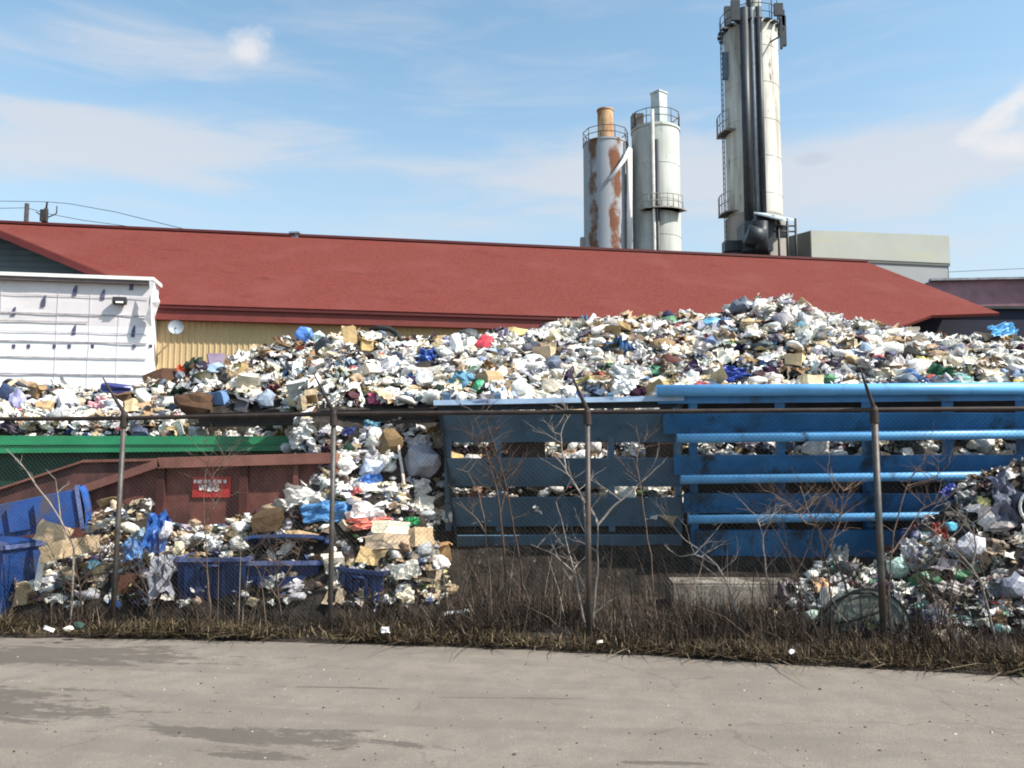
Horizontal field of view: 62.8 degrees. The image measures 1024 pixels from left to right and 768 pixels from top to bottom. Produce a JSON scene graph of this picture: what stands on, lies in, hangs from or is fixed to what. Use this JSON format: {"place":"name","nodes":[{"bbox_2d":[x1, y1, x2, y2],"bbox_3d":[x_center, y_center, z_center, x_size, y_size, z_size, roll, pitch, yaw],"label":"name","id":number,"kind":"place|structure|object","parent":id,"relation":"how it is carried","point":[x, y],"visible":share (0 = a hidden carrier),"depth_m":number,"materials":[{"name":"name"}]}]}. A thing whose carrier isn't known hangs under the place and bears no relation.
{"place":"outdoors","nodes":[
{"label":"outdoors","id":0,"kind":"place"},
{"bbox_2d":[0,637,1023,767],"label":"road","id":1,"kind":"structure","parent":0,"point":[789,713],"depth_m":6.65,"materials":[{"name":"asphalt"}]},
{"bbox_2d":[4,650,1017,767],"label":"road grit","id":2,"kind":"object","parent":1,"relation":"on","point":[991,731],"visible":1,"depth_m":6.41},
{"bbox_2d":[0,594,1023,688],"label":"verge","id":3,"kind":"structure","parent":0,"point":[971,670],"depth_m":9.11,"materials":[{"name":"brown plant"}]},
{"bbox_2d":[0,536,45,615],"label":"refuse cart","id":4,"kind":"object","parent":3,"relation":"on","point":[5,548],"visible":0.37,"depth_m":10.24,"materials":[{"name":"blue plastic"}]},
{"bbox_2d":[6,449,74,620],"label":"bare sapling","id":5,"kind":"object","parent":3,"relation":"on","point":[66,532],"visible":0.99,"depth_m":9.84,"materials":[{"name":"grey plant"}]},
{"bbox_2d":[33,498,128,619],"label":"bare sapling","id":6,"kind":"object","parent":3,"relation":"on","point":[75,566],"visible":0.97,"depth_m":9.86,"materials":[{"name":"brown plant"}]},
{"bbox_2d":[89,519,195,623],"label":"bare sapling","id":7,"kind":"object","parent":3,"relation":"on","point":[140,571],"visible":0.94,"depth_m":9.81,"materials":[{"name":"brown plant"}]},
{"bbox_2d":[0,453,337,545],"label":"red bin","id":8,"kind":"object","parent":3,"relation":"on","point":[265,465],"visible":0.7,"depth_m":11.90,"materials":[{"name":"metal"}]},
{"bbox_2d":[173,428,254,623],"bbox_3d":[-3.566,1.695,10.005,1.018,2.488,0.464,0,-5,0],"label":"bare sapling","id":9,"kind":"object","parent":3,"relation":"on","point":[204,515],"visible":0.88,"depth_m":10.00,"materials":[{"name":"brown plant"}]},
{"bbox_2d":[173,553,255,601],"bbox_3d":[-3.664,2.519,10.389,0.895,0.777,0.670,0,-5,-4],"label":"plastic tub","id":10,"kind":"object","parent":3,"relation":"on","point":[229,575],"visible":0.55,"depth_m":10.16,"materials":[{"name":"plastic"}]},
{"bbox_2d":[3,482,458,623],"bbox_3d":[-4.253,3.190,10.661,7.706,3.852,2.411,0,-5,0],"label":"trash heap","id":11,"kind":"object","parent":3,"relation":"on","point":[394,509],"visible":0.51,"depth_m":10.40,"materials":[{"name":"plastic"}]},
{"bbox_2d":[0,485,91,535],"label":"refuse cart","id":12,"kind":"object","parent":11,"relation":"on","point":[43,510],"visible":0.86,"depth_m":10.87,"materials":[{"name":"blue plastic"}]},
{"bbox_2d":[250,510,284,534],"bbox_3d":[-3.147,1.781,10.815,0.438,0.317,0.338,1,-5,-13],"label":"brown box","id":13,"kind":"object","parent":11,"relation":"on","point":[259,528],"visible":0.78,"depth_m":10.69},
{"bbox_2d":[274,482,326,510],"bbox_3d":[-2.779,1.528,11.001,0.729,0.469,0.355,-2,-6,22],"label":"bubble wrap","id":14,"kind":"object","parent":11,"relation":"on","point":[305,498],"visible":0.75,"depth_m":11.03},
{"bbox_2d":[300,500,357,522],"bbox_3d":[-2.325,1.638,10.790,0.795,0.296,0.192,1,-5,-6],"label":"blue film","id":15,"kind":"object","parent":11,"relation":"on","point":[317,511],"visible":0.75,"depth_m":10.76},
{"bbox_2d":[345,497,385,522],"bbox_3d":[-1.897,1.666,10.828,0.535,0.401,0.293,0,-5,0],"label":"white film","id":16,"kind":"object","parent":11,"relation":"on","point":[374,512],"visible":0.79,"depth_m":10.81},
{"bbox_2d":[346,516,393,530],"bbox_3d":[-1.805,1.779,10.688,0.612,0.182,0.143,1,-5,-10],"label":"red film","id":17,"kind":"object","parent":11,"relation":"on","point":[358,524],"visible":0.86,"depth_m":10.68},
{"bbox_2d":[355,546,387,565],"bbox_3d":[-1.726,2.117,10.328,0.399,0.245,0.153,0,-5,0],"label":"cardboard sheet","id":18,"kind":"object","parent":11,"relation":"on","point":[373,555],"visible":0.87,"depth_m":10.34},
{"bbox_2d":[364,532,410,549],"bbox_3d":[-1.549,1.974,10.480,0.590,0.235,0.220,1,-5,-11],"label":"cardboard sheet","id":19,"kind":"object","parent":11,"relation":"on","point":[373,541],"visible":0.91,"depth_m":10.48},
{"bbox_2d":[371,520,410,533],"bbox_3d":[-1.528,1.826,10.656,0.519,0.191,0.108,2,-6,-22],"label":"cream sheet","id":20,"kind":"object","parent":11,"relation":"on","point":[390,526],"visible":0.88,"depth_m":10.63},
{"bbox_2d":[385,559,420,580],"bbox_3d":[-1.335,2.301,10.298,0.437,0.272,0.189,1,-5,-15],"label":"plastic bag","id":21,"kind":"object","parent":11,"relation":"on","point":[408,565],"visible":0.91,"depth_m":10.29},
{"bbox_2d":[405,527,435,547],"bbox_3d":[-1.181,1.964,10.681,0.414,0.285,0.224,1,-5,-9],"label":"cardboard sheet","id":22,"kind":"object","parent":11,"relation":"on","point":[416,537],"visible":0.8,"depth_m":10.68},
{"bbox_2d":[225,498,327,622],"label":"bare sapling","id":23,"kind":"object","parent":3,"relation":"on","point":[262,556],"visible":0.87,"depth_m":9.96,"materials":[{"name":"brown plant"}]},
{"bbox_2d":[242,534,324,587],"bbox_3d":[-2.844,2.417,10.611,1.010,1.069,0.774,0,-5,-3],"label":"refuse cart","id":24,"kind":"object","parent":3,"relation":"on","point":[313,569],"visible":0.16,"depth_m":10.29,"materials":[{"name":"blue plastic"}]},
{"bbox_2d":[336,566,389,607],"bbox_3d":[-1.786,2.599,10.305,0.608,0.748,0.675,-1,-5,10],"label":"plastic tub","id":25,"kind":"object","parent":3,"relation":"on","point":[353,575],"visible":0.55,"depth_m":10.06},
{"bbox_2d":[449,441,516,627],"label":"bare sapling","id":26,"kind":"object","parent":3,"relation":"on","point":[480,523],"visible":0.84,"depth_m":9.72,"materials":[{"name":"brown plant"}]},
{"bbox_2d":[444,387,522,623],"bbox_3d":[-0.346,1.467,9.886,0.948,2.912,0.640,0,-5,0],"label":"bare sapling","id":27,"kind":"object","parent":3,"relation":"on","point":[500,509],"visible":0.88,"depth_m":9.85,"materials":[{"name":"brown plant"}]},
{"bbox_2d":[444,408,536,607],"bbox_3d":[-0.264,1.614,9.949,1.127,2.653,0.501,0,-5,0],"label":"bare sapling","id":28,"kind":"object","parent":3,"relation":"on","point":[512,518],"visible":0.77,"depth_m":9.89,"materials":[{"name":"brown plant"}]},
{"bbox_2d":[0,367,1023,645],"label":"chain link fence","id":29,"kind":"object","parent":3,"relation":"on","point":[874,411],"visible":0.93,"depth_m":9.32,"materials":[{"name":"metal"}]},
{"bbox_2d":[147,554,177,605],"bbox_3d":[-4.176,2.350,9.997,0.320,0.603,0.631,2,-5,-17],"label":"clear film","id":30,"kind":"object","parent":29,"relation":"hanging from","point":[154,583],"visible":0.84,"depth_m":9.95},
{"bbox_2d":[0,578,1023,666],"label":"dry weeds","id":31,"kind":"object","parent":3,"relation":"on","point":[711,620],"visible":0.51,"depth_m":9.29,"materials":[{"name":"brown plant"}]},
{"bbox_2d":[0,509,1023,653],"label":"dry stalks","id":32,"kind":"object","parent":3,"relation":"on","point":[733,591],"visible":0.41,"depth_m":9.49,"materials":[{"name":"brown plant"}]},
{"bbox_2d":[531,472,591,625],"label":"bare sapling","id":33,"kind":"object","parent":3,"relation":"on","point":[576,586],"visible":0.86,"depth_m":9.74,"materials":[{"name":"grey plant"}]},
{"bbox_2d":[526,390,603,576],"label":"bare sapling","id":34,"kind":"object","parent":3,"relation":"on","point":[553,429],"visible":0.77,"depth_m":9.94,"materials":[{"name":"grey plant"}]},
{"bbox_2d":[569,448,667,625],"bbox_3d":[1.225,1.782,9.625,1.160,2.233,0.399,0,-5,4],"label":"bare sapling","id":35,"kind":"object","parent":3,"relation":"on","point":[597,525],"visible":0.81,"depth_m":9.60,"materials":[{"name":"grey plant"}]},
{"bbox_2d":[614,417,670,616],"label":"bare sapling","id":36,"kind":"object","parent":3,"relation":"on","point":[641,491],"visible":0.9,"depth_m":9.68,"materials":[{"name":"brown plant"}]},
{"bbox_2d":[654,489,741,626],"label":"bare sapling","id":37,"kind":"object","parent":3,"relation":"on","point":[720,571],"visible":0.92,"depth_m":9.37,"materials":[{"name":"brown plant"}]},
{"bbox_2d":[665,577,792,609],"bbox_3d":[2.902,2.837,11.040,1.692,0.519,0.641,0,-5,3],"label":"concrete block","id":38,"kind":"object","parent":3,"relation":"on","point":[708,582],"depth_m":10.77,"materials":[{"name":"concrete"}]},
{"bbox_2d":[718,491,802,631],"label":"bare sapling","id":39,"kind":"object","parent":3,"relation":"on","point":[769,588],"visible":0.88,"depth_m":9.19,"materials":[{"name":"brown plant"}]},
{"bbox_2d":[733,467,839,617],"bbox_3d":[3.190,1.897,9.596,1.304,2.020,0.526,1,-5,-6],"label":"bare sapling","id":40,"kind":"object","parent":3,"relation":"on","point":[786,496],"visible":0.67,"depth_m":9.60,"materials":[{"name":"brown plant"}]},
{"bbox_2d":[753,452,870,593],"bbox_3d":[3.429,1.804,9.307,1.213,2.153,0.896,0,-5,0],"label":"bare sapling","id":41,"kind":"object","parent":3,"relation":"on","point":[816,525],"visible":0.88,"depth_m":9.29,"materials":[{"name":"brown plant"}]},
{"bbox_2d":[777,465,859,596],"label":"bare sapling","id":42,"kind":"object","parent":3,"relation":"on","point":[831,531],"visible":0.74,"depth_m":9.61,"materials":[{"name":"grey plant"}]},
{"bbox_2d":[819,588,912,635],"bbox_3d":[3.937,2.749,9.496,0.860,0.974,1.007,-1,-5,6],"label":"drum","id":43,"kind":"object","parent":3,"relation":"on","point":[856,599],"visible":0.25,"depth_m":9.15,"materials":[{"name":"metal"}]},
{"bbox_2d":[820,591,887,625],"bbox_3d":[3.688,2.424,9.039,0.711,0.378,0.085,-1,-5,8],"label":"black cable","id":44,"kind":"object","parent":43,"relation":"hanging from","point":[853,593],"visible":0.59,"depth_m":9.02,"materials":[{"name":"rubber"}]},
{"bbox_2d":[767,457,1023,638],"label":"trash heap","id":45,"kind":"object","parent":3,"relation":"on","point":[995,534],"visible":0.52,"depth_m":9.85,"materials":[{"name":"plastic"}]},
{"bbox_2d":[826,544,848,564],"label":"plastic bag","id":46,"kind":"object","parent":45,"relation":"on","point":[839,554],"visible":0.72,"depth_m":11.87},
{"bbox_2d":[886,557,909,577],"bbox_3d":[4.625,2.195,10.020,0.230,0.250,0.206,4,-6,-34],"label":"mint bag","id":47,"kind":"object","parent":45,"relation":"on","point":[897,565],"visible":0.61,"depth_m":9.98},
{"bbox_2d":[899,537,921,558],"bbox_3d":[4.806,1.980,10.078,0.278,0.267,0.184,-1,-5,14],"label":"plastic bag","id":48,"kind":"object","parent":45,"relation":"on","point":[903,546],"visible":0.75,"depth_m":10.10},
{"bbox_2d":[908,570,941,588],"bbox_3d":[4.774,2.266,9.627,0.426,0.253,0.217,0,-5,0],"label":"green bag","id":49,"kind":"object","parent":45,"relation":"on","point":[912,581],"visible":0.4,"depth_m":9.59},
{"bbox_2d":[931,519,948,539],"bbox_3d":[5.165,1.758,10.127,0.188,0.253,0.232,0,-5,0],"label":"red scrap","id":50,"kind":"object","parent":45,"relation":"on","point":[943,529],"visible":0.78,"depth_m":10.11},
{"bbox_2d":[955,532,986,559],"bbox_3d":[5.338,1.895,9.796,0.333,0.331,0.292,0,-5,0],"label":"plastic bag","id":51,"kind":"object","parent":45,"relation":"on","point":[982,543],"visible":0.66,"depth_m":9.71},
{"bbox_2d":[962,502,998,530],"bbox_3d":[5.668,1.584,10.056,0.322,0.344,0.369,3,-6,-27],"label":"white bag","id":52,"kind":"object","parent":45,"relation":"on","point":[985,519],"visible":0.77,"depth_m":9.97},
{"bbox_2d":[979,469,1023,528],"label":"plastic film","id":53,"kind":"object","parent":45,"relation":"hanging from","point":[1001,493],"visible":0.75,"depth_m":10.06,"materials":[{"name":"plastic"}]},
{"bbox_2d":[1000,571,1023,598],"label":"blue white bag","id":54,"kind":"object","parent":45,"relation":"on","point":[1011,580],"visible":0.86,"depth_m":9.25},
{"bbox_2d":[866,420,980,639],"bbox_3d":[4.577,1.639,9.307,1.505,2.489,0.712,0,-5,0],"label":"bare sapling","id":55,"kind":"object","parent":3,"relation":"on","point":[893,531],"visible":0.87,"depth_m":9.20,"materials":[{"name":"brown plant"}]},
{"bbox_2d":[865,522,1003,639],"bbox_3d":[4.609,2.137,8.913,1.422,1.424,0.679,0,-5,0],"label":"bare sapling","id":56,"kind":"object","parent":3,"relation":"on","point":[951,584],"visible":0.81,"depth_m":8.92,"materials":[{"name":"brown plant"}]},
{"bbox_2d":[921,489,1012,639],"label":"bare sapling","id":57,"kind":"object","parent":3,"relation":"on","point":[980,583],"visible":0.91,"depth_m":8.82,"materials":[{"name":"grey plant"}]},
{"bbox_3d":[0.113,2.891,12.341,1.836,0.508,0.823,0,-5,0],"label":"concrete block","id":58,"kind":"object","parent":3,"relation":"on","visible":0},
{"bbox_2d":[433,393,683,545],"bbox_3d":[0.686,1.387,12.255,3.643,2.450,1.740,0,-5,0],"label":"slatted hopper","id":59,"kind":"object","parent":58,"relation":"on","point":[540,467],"visible":0.56,"depth_m":11.89,"materials":[{"name":"blue paint"}]},
{"bbox_3d":[3.550,2.892,12.341,1.879,0.507,0.823,0,-5,0],"label":"concrete block","id":60,"kind":"object","parent":3,"relation":"on","visible":0},
{"bbox_2d":[655,382,1023,557],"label":"slatted hopper","id":61,"kind":"object","parent":60,"relation":"on","point":[727,396],"visible":0.74,"depth_m":11.67,"materials":[{"name":"blue paint"}]},
{"bbox_2d":[0,0,1023,277],"label":"sky","id":62,"kind":"structure","parent":0,"point":[450,120],"materials":[{"name":"blue"}]},
{"label":"ground","id":63,"kind":"structure","parent":0,"visible":0},
{"bbox_2d":[0,272,161,390],"bbox_3d":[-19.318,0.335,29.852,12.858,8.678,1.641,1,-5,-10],"label":"trailer","id":64,"kind":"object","parent":63,"relation":"on","point":[77,330],"depth_m":30.44,"materials":[{"name":"paint"}]},
{"bbox_2d":[0,436,288,486],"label":"green bin","id":65,"kind":"object","parent":63,"relation":"on","point":[184,441],"visible":0.17,"depth_m":14.30,"materials":[{"name":"metal"}]},
{"bbox_2d":[0,220,999,381],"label":"warehouse","id":66,"kind":"structure","parent":63,"relation":"on","point":[225,292],"depth_m":37.31,"materials":[{"name":"red"}]},
{"bbox_2d":[168,320,183,333],"bbox_3d":[-12.554,-2.110,31.589,0.492,0.545,0.970,-1,-5,7],"label":"satellite dish","id":67,"kind":"object","parent":66,"relation":"attached to","point":[175,326],"visible":1,"depth_m":31.43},
{"bbox_2d":[0,293,1023,597],"bbox_3d":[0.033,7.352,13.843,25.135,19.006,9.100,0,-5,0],"label":"trash heap","id":68,"kind":"object","parent":63,"relation":"on","point":[596,355],"visible":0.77,"depth_m":14.46,"materials":[{"name":"plastic"}]},
{"bbox_2d":[8,388,26,407],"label":"lavender bag","id":69,"kind":"object","parent":68,"relation":"on","point":[17,397],"visible":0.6,"depth_m":15.90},
{"bbox_2d":[28,382,45,398],"bbox_3d":[-9.394,0.185,16.562,0.343,0.483,0.243,-2,-6,26],"label":"brown box","id":70,"kind":"object","parent":68,"relation":"on","point":[35,392],"visible":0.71,"depth_m":16.51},
{"bbox_2d":[33,556,43,590],"bbox_3d":[-5.684,2.276,10.085,0.097,0.416,0.144,0,-5,0],"label":"white plank","id":71,"kind":"object","parent":68,"relation":"on","point":[38,580],"visible":0.8,"depth_m":10.06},
{"bbox_2d":[34,400,54,413],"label":"brown bag","id":72,"kind":"object","parent":68,"relation":"on","point":[48,405],"visible":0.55,"depth_m":15.53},
{"bbox_2d":[32,519,73,543],"bbox_3d":[-5.679,1.845,10.327,0.570,0.349,0.145,-2,-5,16],"label":"cardboard sheet","id":73,"kind":"object","parent":68,"relation":"on","point":[50,529],"visible":0.68,"depth_m":10.29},
{"bbox_2d":[56,391,78,407],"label":"pale bag","id":74,"kind":"object","parent":68,"relation":"on","point":[66,397],"visible":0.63,"depth_m":15.91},
{"bbox_2d":[39,534,100,562],"bbox_3d":[-5.309,1.983,10.056,0.753,0.332,0.165,1,-5,-8],"label":"cardboard sheet","id":75,"kind":"object","parent":68,"relation":"on","point":[58,548],"visible":0.81,"depth_m":10.05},
{"bbox_2d":[100,382,131,394],"bbox_3d":[-7.984,0.117,16.957,0.567,0.316,0.417,1,-5,-14],"label":"navy case","id":76,"kind":"object","parent":68,"relation":"on","point":[116,388],"visible":0.59,"depth_m":16.81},
{"bbox_2d":[121,537,142,561],"bbox_3d":[-4.628,2.010,10.184,0.300,0.293,0.201,-1,-5,13],"label":"blue rag","id":77,"kind":"object","parent":68,"relation":"on","point":[131,554],"visible":0.76,"depth_m":10.15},
{"bbox_2d":[141,508,171,553],"bbox_3d":[-4.451,1.834,10.473,0.336,0.559,0.437,0,-5,0],"label":"blue jacket","id":78,"kind":"object","parent":68,"relation":"on","point":[155,526],"visible":0.73,"depth_m":10.44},
{"bbox_2d":[142,368,176,381],"bbox_3d":[-6.976,-0.137,16.966,0.943,0.475,0.276,2,-6,-22],"label":"wood board","id":79,"kind":"object","parent":68,"relation":"on","point":[166,373],"visible":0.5,"depth_m":16.92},
{"bbox_2d":[173,391,213,414],"bbox_3d":[-5.834,0.393,15.378,0.759,0.503,0.408,0,-5,0],"label":"brown cardboard box","id":80,"kind":"object","parent":68,"relation":"on","point":[195,402],"visible":0.83,"depth_m":15.23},
{"bbox_2d":[207,352,224,363],"bbox_3d":[-6.000,-0.464,16.994,0.359,0.340,0.254,2,-6,-23],"label":"purple box","id":81,"kind":"object","parent":68,"relation":"on","point":[213,357],"visible":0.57,"depth_m":16.91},
{"bbox_2d":[210,389,227,404],"bbox_3d":[-5.413,0.256,15.481,0.311,0.332,0.258,-2,-5,16],"label":"blue carton","id":82,"kind":"object","parent":68,"relation":"on","point":[220,396],"visible":0.94,"depth_m":15.41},
{"bbox_2d":[233,395,253,411],"bbox_3d":[-4.894,0.370,15.278,0.341,0.344,0.234,0,-5,0],"label":"grey tub","id":83,"kind":"object","parent":68,"relation":"on","point":[242,404],"visible":0.94,"depth_m":15.21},
{"bbox_2d":[256,389,275,407],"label":"bluish bag","id":84,"kind":"object","parent":68,"relation":"on","point":[265,398],"visible":0.99,"depth_m":15.24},
{"bbox_2d":[294,327,312,342],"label":"plastic bag","id":85,"kind":"object","parent":68,"relation":"on","point":[304,334],"visible":0.89,"depth_m":16.94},
{"bbox_2d":[193,408,439,426],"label":"steel beam","id":86,"kind":"structure","parent":68,"relation":"on","point":[235,422],"depth_m":13.74,"materials":[{"name":"metal"}]},
{"bbox_2d":[340,325,357,343],"bbox_3d":[-3.250,-0.893,16.756,0.358,0.613,0.284,3,-6,-28],"label":"cardboard box","id":87,"kind":"object","parent":68,"relation":"on","point":[349,333],"visible":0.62,"depth_m":16.69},
{"bbox_2d":[357,336,376,350],"bbox_3d":[-2.832,-0.760,16.391,0.382,0.344,0.251,2,-6,-20],"label":"cardboard box","id":88,"kind":"object","parent":68,"relation":"on","point":[366,344],"visible":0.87,"depth_m":16.32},
{"bbox_2d":[359,459,383,476],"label":"plastic bag","id":89,"kind":"object","parent":68,"relation":"on","point":[366,467],"visible":0.89,"depth_m":11.85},
{"bbox_2d":[369,325,403,341],"bbox_3d":[-2.478,-0.985,16.976,0.874,0.445,0.365,-3,-6,29],"label":"hose","id":90,"kind":"object","parent":68,"relation":"on","point":[393,331],"visible":0.91,"depth_m":17.02,"materials":[{"name":"black rubber"}]},
{"bbox_2d":[376,428,402,453],"bbox_3d":[-1.794,0.861,12.295,0.414,0.431,0.337,0,-5,0],"label":"brown rag","id":91,"kind":"object","parent":68,"relation":"on","point":[386,439],"visible":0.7,"depth_m":12.18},
{"bbox_2d":[405,434,431,449],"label":"white bottle bag","id":92,"kind":"object","parent":68,"relation":"on","point":[424,439],"visible":0.59,"depth_m":12.40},
{"bbox_2d":[404,444,440,477],"bbox_3d":[-1.337,1.138,12.229,0.630,0.520,0.413,0,-5,0],"label":"wrapped bale","id":93,"kind":"object","parent":68,"relation":"on","point":[413,460],"visible":0.8,"depth_m":12.09},
{"bbox_2d":[412,491,434,510],"bbox_3d":[-1.318,1.709,11.920,0.456,0.362,0.278,2,-5,-17],"label":"grey sheet","id":94,"kind":"object","parent":68,"relation":"on","point":[420,497],"visible":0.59,"depth_m":11.89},
{"bbox_2d":[416,347,438,362],"bbox_3d":[-1.576,-0.498,15.726,0.443,0.415,0.345,0,-5,0],"label":"blue cloth","id":95,"kind":"object","parent":68,"relation":"on","point":[428,354],"visible":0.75,"depth_m":15.71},
{"bbox_2d":[450,333,463,353],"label":"plastic bag","id":96,"kind":"object","parent":68,"relation":"on","point":[456,343],"visible":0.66,"depth_m":16.11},
{"bbox_2d":[475,334,492,348],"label":"red bag","id":97,"kind":"object","parent":68,"relation":"on","point":[484,340],"visible":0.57,"depth_m":16.17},
{"bbox_2d":[545,355,564,370],"bbox_3d":[0.746,-0.322,14.776,0.368,0.366,0.304,2,-5,-17],"label":"refuse sack","id":98,"kind":"object","parent":68,"relation":"on","point":[553,361],"visible":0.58,"depth_m":14.67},
{"bbox_2d":[610,378,639,394],"bbox_3d":[1.824,0.097,13.724,0.533,0.397,0.342,-2,-6,21],"label":"striped bag","id":99,"kind":"object","parent":68,"relation":"on","point":[623,386],"visible":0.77,"depth_m":13.72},
{"bbox_2d":[712,347,738,363],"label":"plastic bag","id":100,"kind":"object","parent":68,"relation":"on","point":[726,356],"visible":0.9,"depth_m":14.88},
{"bbox_2d":[723,365,750,382],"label":"crumpled blue plastic bag","id":101,"kind":"object","parent":68,"relation":"on","point":[733,372],"visible":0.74,"depth_m":14.11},
{"bbox_2d":[728,295,752,312],"bbox_3d":[4.641,-1.562,16.892,0.561,0.438,0.336,0,-5,0],"label":"refuse sack","id":102,"kind":"object","parent":68,"relation":"on","point":[740,304],"visible":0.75,"depth_m":16.83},
{"bbox_2d":[784,352,804,365],"bbox_3d":[4.847,-0.397,14.376,0.326,0.289,0.241,-3,-6,33],"label":"carton","id":103,"kind":"object","parent":68,"relation":"on","point":[794,358],"visible":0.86,"depth_m":14.30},
{"bbox_2d":[797,374,823,383],"bbox_3d":[4.892,-0.025,13.688,0.431,0.295,0.168,-1,-5,14],"label":"cardboard box","id":104,"kind":"object","parent":68,"relation":"on","point":[810,379],"visible":0.59,"depth_m":13.71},
{"bbox_2d":[922,363,954,378],"bbox_3d":[7.387,-0.179,14.457,0.684,0.375,0.267,1,-5,-9],"label":"plastic bag","id":105,"kind":"object","parent":68,"relation":"on","point":[935,369],"visible":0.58,"depth_m":14.42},
{"bbox_2d":[987,322,1018,336],"bbox_3d":[9.960,-1.099,16.973,0.770,0.316,0.181,1,-5,-14],"label":"blue tarp","id":106,"kind":"object","parent":68,"relation":"on","point":[1005,328],"visible":0.95,"depth_m":16.97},
{"bbox_2d":[580,107,631,248],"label":"rusty silo","id":107,"kind":"object","parent":63,"relation":"on","point":[607,165],"visible":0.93,"depth_m":66.13,"materials":[{"name":"grey metal"}]},
{"bbox_2d":[630,89,686,250],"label":"pale silo","id":108,"kind":"object","parent":63,"relation":"on","point":[657,209],"visible":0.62,"depth_m":66.13,"materials":[{"name":"metal"}]},
{"bbox_2d":[716,0,786,255],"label":"tall silo","id":109,"kind":"object","parent":63,"relation":"on","point":[750,133],"visible":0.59,"depth_m":68.32,"materials":[{"name":"metal"}]},
{"bbox_2d":[722,212,797,255],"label":"equipment shelter","id":110,"kind":"object","parent":109,"relation":"attached to","point":[755,235],"visible":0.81,"depth_m":64.75,"materials":[{"name":"metal"}]},
{"bbox_2d":[786,230,949,283],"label":"grey shed","id":111,"kind":"structure","parent":63,"relation":"on","point":[923,259],"depth_m":68.81,"materials":[{"name":"metal"}]},
{"bbox_2d":[904,306,1023,337],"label":"navy building","id":112,"kind":"structure","parent":63,"relation":"on","point":[962,326],"depth_m":41.94,"materials":[{"name":"black metal"}]},
{"bbox_2d":[925,277,1023,305],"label":"mauve building","id":113,"kind":"structure","parent":63,"relation":"on","point":[995,291],"depth_m":48.15,"materials":[{"name":"metal"}]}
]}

